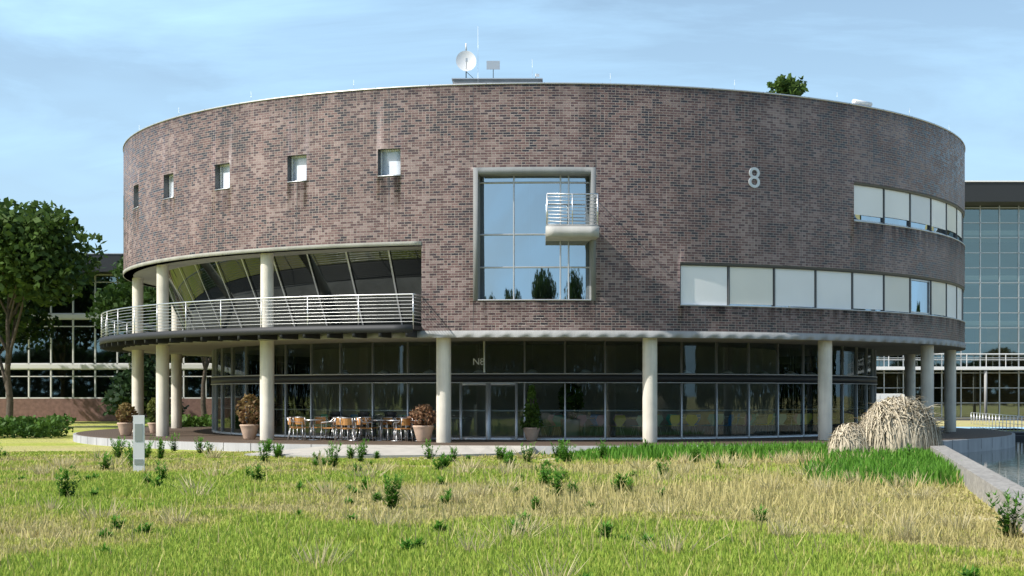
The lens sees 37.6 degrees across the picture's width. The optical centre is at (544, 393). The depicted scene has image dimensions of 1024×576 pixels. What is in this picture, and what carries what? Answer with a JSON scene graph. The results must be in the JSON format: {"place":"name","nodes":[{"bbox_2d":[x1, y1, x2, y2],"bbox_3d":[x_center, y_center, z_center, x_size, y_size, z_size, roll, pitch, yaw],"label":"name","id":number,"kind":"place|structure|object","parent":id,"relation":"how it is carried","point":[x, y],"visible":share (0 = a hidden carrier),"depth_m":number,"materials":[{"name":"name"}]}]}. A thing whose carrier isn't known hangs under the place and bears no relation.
{"place":"outdoors","nodes":[
{"label":"outdoors","id":0,"kind":"place"},
{"bbox_2d":[0,417,1023,515],"bbox_3d":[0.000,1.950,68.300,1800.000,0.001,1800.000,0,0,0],"label":"ground","id":1,"kind":"structure","parent":0,"point":[53,443],"depth_m":63.80,"materials":[{"name":"green plant"}]},
{"bbox_2d":[0,283,61,354],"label":"tree","id":2,"kind":"object","parent":1,"relation":"on","point":[38,322],"visible":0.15,"depth_m":100.22,"materials":[{"name":"green plant"}]},
{"bbox_2d":[0,413,75,437],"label":"hedge","id":3,"kind":"object","parent":1,"relation":"on","point":[25,426],"visible":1,"depth_m":65.87,"materials":[{"name":"green plant"}]},
{"bbox_2d":[0,197,107,416],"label":"tree","id":4,"kind":"object","parent":1,"relation":"on","point":[43,261],"visible":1,"depth_m":81.90,"materials":[{"name":"green plant"}]},
{"bbox_2d":[0,253,211,420],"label":"building","id":5,"kind":"structure","parent":1,"relation":"on","point":[71,368],"depth_m":108.30,"materials":[{"name":"glass"}]},
{"bbox_2d":[133,415,144,471],"bbox_3d":[-9.699,1.235,35.994,0.260,1.430,0.112,0,0,-9],"label":"stele","id":6,"kind":"object","parent":1,"relation":"on","point":[138,442],"visible":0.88,"depth_m":35.95,"materials":[{"name":"white paint"}]},
{"bbox_2d":[98,326,188,419],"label":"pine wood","id":7,"kind":"object","parent":1,"relation":"on","point":[117,394],"visible":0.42,"depth_m":81.50,"materials":[{"name":"green plant"}]},
{"bbox_2d":[85,256,211,372],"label":"tree","id":8,"kind":"object","parent":1,"relation":"on","point":[119,297],"visible":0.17,"depth_m":95.51,"materials":[{"name":"green plant"}]},
{"bbox_2d":[143,286,211,420],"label":"tree","id":9,"kind":"object","parent":1,"relation":"on","point":[205,360],"visible":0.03,"depth_m":95.09,"materials":[{"name":"brown plant"}]},
{"bbox_2d":[145,414,211,426],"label":"shrubs","id":10,"kind":"object","parent":1,"relation":"on","point":[193,421],"visible":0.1,"depth_m":74.55,"materials":[{"name":"green plant"}]},
{"bbox_2d":[246,445,534,457],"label":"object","id":11,"kind":"structure","parent":1,"relation":"on","point":[396,451],"depth_m":46.95,"materials":[{"name":"concrete"}]},
{"bbox_2d":[14,455,1001,539],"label":"dry patches","id":12,"kind":"object","parent":1,"relation":"on","point":[610,465],"visible":0.07,"depth_m":28.12,"materials":[{"name":"plant"}]},
{"bbox_2d":[0,440,1023,575],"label":"grass","id":13,"kind":"structure","parent":1,"relation":"on","point":[230,518],"depth_m":22.41,"materials":[{"name":"green plant"}]},
{"bbox_2d":[0,433,1023,575],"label":"weeds","id":14,"kind":"object","parent":1,"relation":"on","point":[393,492],"visible":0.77,"depth_m":30.74,"materials":[{"name":"green plant"}]},
{"bbox_2d":[73,253,1014,454],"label":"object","id":15,"kind":"object","parent":1,"relation":"on","point":[444,359],"visible":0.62,"depth_m":58.22,"materials":[{"name":"concrete"}]},
{"bbox_2d":[114,383,584,441],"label":"potted plants","id":16,"kind":"object","parent":15,"relation":"on","point":[531,427],"visible":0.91,"depth_m":53.99,"materials":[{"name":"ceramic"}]},
{"bbox_2d":[287,411,435,441],"bbox_3d":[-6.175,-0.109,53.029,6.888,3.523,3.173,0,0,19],"label":"furniture","id":17,"kind":"object","parent":15,"relation":"on","point":[335,418],"visible":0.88,"depth_m":53.00,"materials":[{"name":"wood"}]},
{"bbox_2d":[211,341,876,439],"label":"ground floor glazing","id":18,"kind":"structure","parent":15,"relation":"attached to","point":[235,378],"depth_m":57.67,"materials":[{"name":"black glass"}]},
{"bbox_2d":[473,358,482,364],"bbox_3d":[-2.340,-1.144,53.806,0.403,0.240,0.010,0,0,9],"label":"sign","id":19,"kind":"object","parent":18,"relation":"attached to","point":[478,361],"visible":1,"depth_m":53.80,"materials":[{"name":"grey metal"}]},
{"bbox_2d":[123,82,965,356],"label":"brick wall","id":20,"kind":"structure","parent":15,"relation":"on","point":[673,165],"depth_m":51.26,"materials":[{"name":"brick"}]},
{"bbox_2d":[99,241,421,356],"bbox_3d":[-12.470,-3.485,63.872,12.275,3.230,32.691,0,0,-20],"label":"loggia","id":21,"kind":"object","parent":20,"relation":"on","point":[359,290],"visible":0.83,"depth_m":53.87,"materials":[{"name":"grey metal"}]},
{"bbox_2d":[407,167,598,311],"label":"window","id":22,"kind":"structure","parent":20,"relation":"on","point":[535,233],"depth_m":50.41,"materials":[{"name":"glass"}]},
{"bbox_2d":[123,149,964,322],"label":"windows","id":23,"kind":"structure","parent":20,"relation":"on","point":[735,285],"depth_m":53.79,"materials":[{"name":"white glass"}]},
{"bbox_2d":[452,43,909,115],"bbox_3d":[1.484,-11.030,56.213,34.118,3.920,11.949,0,0,-7],"label":"roof equipment","id":24,"kind":"object","parent":20,"relation":"on","point":[466,61],"visible":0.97,"depth_m":53.04,"materials":[{"name":"grey metal"}]},
{"bbox_2d":[748,167,759,187],"bbox_3d":[7.172,-7.371,51.323,0.436,0.700,0.040,0,0,-23],"label":"sign","id":25,"kind":"object","parent":20,"relation":"attached to","point":[754,177],"visible":1,"depth_m":51.30,"materials":[{"name":"silver metal"}]},
{"bbox_2d":[766,73,808,95],"bbox_3d":[9.573,-10.916,60.011,2.018,3.709,1.984,0,0,0],"label":"tree","id":26,"kind":"object","parent":20,"relation":"on","point":[782,84],"visible":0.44,"depth_m":59.56,"materials":[{"name":"green plant"}]},
{"bbox_2d":[320,344,817,436],"bbox_3d":[1.856,-0.104,57.484,20.398,3.491,6.120,0,0,-12],"label":"window interior","id":27,"kind":"object","parent":15,"relation":"on","point":[597,421],"visible":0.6,"depth_m":56.55,"materials":[{"name":"black"}]},
{"bbox_2d":[826,394,950,453],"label":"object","id":28,"kind":"object","parent":1,"relation":"on","point":[899,422],"visible":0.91,"depth_m":44.74,"materials":[{"name":"grey plant"}]},
{"bbox_2d":[876,180,1023,418],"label":"building","id":29,"kind":"structure","parent":1,"relation":"on","point":[990,369],"depth_m":119.00,"materials":[{"name":"blue glass"}]},
{"bbox_2d":[930,430,1023,532],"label":"channel","id":30,"kind":"object","parent":1,"relation":"on","point":[1001,471],"visible":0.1,"depth_m":33.80,"materials":[{"name":"concrete"}]},
{"bbox_2d":[935,412,1023,438],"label":"railing","id":31,"kind":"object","parent":1,"relation":"on","point":[1019,433],"visible":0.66,"depth_m":86.49,"materials":[{"name":"grey metal"}]},
{"bbox_2d":[0,0,1023,428],"label":"sky","id":32,"kind":"structure","parent":0,"point":[78,78],"materials":[{"name":"blue"}]},
{"bbox_2d":[876,394,904,401],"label":"van","id":33,"kind":"object","parent":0,"point":[880,396],"visible":0.05,"depth_m":111.92,"materials":[{"name":"white paint"}]}
]}

